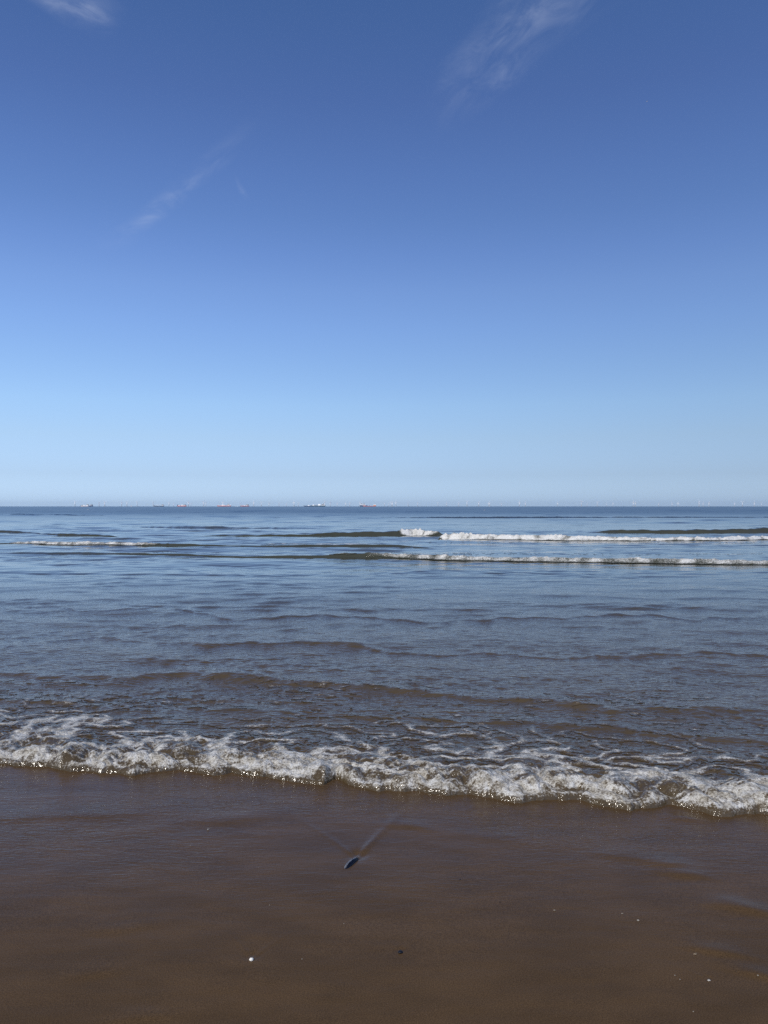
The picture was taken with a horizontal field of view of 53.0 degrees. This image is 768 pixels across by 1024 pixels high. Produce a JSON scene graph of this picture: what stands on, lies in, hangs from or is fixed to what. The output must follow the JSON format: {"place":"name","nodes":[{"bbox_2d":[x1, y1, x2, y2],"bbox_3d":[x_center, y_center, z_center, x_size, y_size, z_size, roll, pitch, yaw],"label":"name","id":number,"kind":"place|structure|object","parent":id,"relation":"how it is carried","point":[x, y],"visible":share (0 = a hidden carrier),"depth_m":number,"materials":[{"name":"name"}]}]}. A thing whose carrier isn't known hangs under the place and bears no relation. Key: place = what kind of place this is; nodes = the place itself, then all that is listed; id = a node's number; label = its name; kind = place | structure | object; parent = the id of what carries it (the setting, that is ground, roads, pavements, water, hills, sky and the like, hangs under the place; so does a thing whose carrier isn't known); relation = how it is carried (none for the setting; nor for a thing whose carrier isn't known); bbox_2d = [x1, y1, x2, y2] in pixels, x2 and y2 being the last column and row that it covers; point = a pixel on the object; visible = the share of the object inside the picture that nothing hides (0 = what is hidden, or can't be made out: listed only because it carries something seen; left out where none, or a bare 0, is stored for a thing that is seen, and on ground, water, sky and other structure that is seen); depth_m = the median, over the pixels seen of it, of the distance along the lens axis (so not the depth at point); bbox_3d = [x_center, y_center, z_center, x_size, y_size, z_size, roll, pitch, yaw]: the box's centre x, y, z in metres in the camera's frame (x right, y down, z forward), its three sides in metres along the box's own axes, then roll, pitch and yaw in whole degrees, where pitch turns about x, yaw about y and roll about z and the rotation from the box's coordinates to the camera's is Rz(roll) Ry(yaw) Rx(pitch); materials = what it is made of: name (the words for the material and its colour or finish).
{"place":"outdoors","nodes":[
{"label":"outdoors","id":0,"kind":"place"},
{"bbox_2d":[0,764,767,1023],"bbox_3d":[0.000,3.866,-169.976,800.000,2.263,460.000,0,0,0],"label":"beach","id":1,"kind":"structure","parent":0,"point":[122,901],"depth_m":2.88,"materials":[{"name":"brown sand"}]},
{"bbox_2d":[344,857,357,868],"bbox_3d":[-0.138,1.472,3.235,0.030,0.014,0.111,-7,-1,27],"label":"mussel shell","id":2,"kind":"object","parent":1,"relation":"on","point":[350,863],"visible":1,"depth_m":3.22},
{"bbox_2d":[0,506,767,807],"bbox_3d":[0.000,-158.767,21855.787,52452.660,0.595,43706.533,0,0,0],"label":"sea","id":3,"kind":"structure","parent":0,"point":[221,595],"depth_m":9.92,"materials":[{"name":"liquid"}]},
{"bbox_2d":[9,541,168,545],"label":"breaking wave","id":4,"kind":"object","parent":3,"relation":"on","point":[90,543],"visible":0.95,"depth_m":29.02,"materials":[{"name":"liquid"}]},
{"bbox_2d":[217,504,230,506],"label":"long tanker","id":5,"kind":"object","parent":3,"relation":"on","point":[228,505],"visible":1,"depth_m":6989.67,"materials":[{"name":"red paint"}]},
{"bbox_2d":[311,503,325,506],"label":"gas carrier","id":6,"kind":"object","parent":3,"relation":"on","point":[320,505],"visible":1,"depth_m":6790.35,"materials":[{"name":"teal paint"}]},
{"bbox_2d":[0,541,767,816],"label":"foam","id":7,"kind":"object","parent":3,"relation":"on","point":[546,772],"visible":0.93,"depth_m":4.43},
{"bbox_2d":[398,528,439,535],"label":"breaking wave","id":8,"kind":"object","parent":3,"relation":"on","point":[412,532],"visible":0.96,"depth_m":39.09,"materials":[{"name":"liquid"}]},
{"bbox_2d":[329,552,767,564],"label":"breaking wave","id":9,"kind":"object","parent":3,"relation":"on","point":[715,561],"visible":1,"depth_m":20.59,"materials":[{"name":"liquid"}]},
{"bbox_2d":[439,532,767,540],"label":"breaking wave","id":10,"kind":"object","parent":3,"relation":"on","point":[471,536],"visible":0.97,"depth_m":33.55,"materials":[{"name":"liquid"}]},
{"bbox_2d":[0,0,767,505],"label":"sky","id":11,"kind":"structure","parent":0,"point":[270,252],"materials":[{"name":"blue"}]}
]}

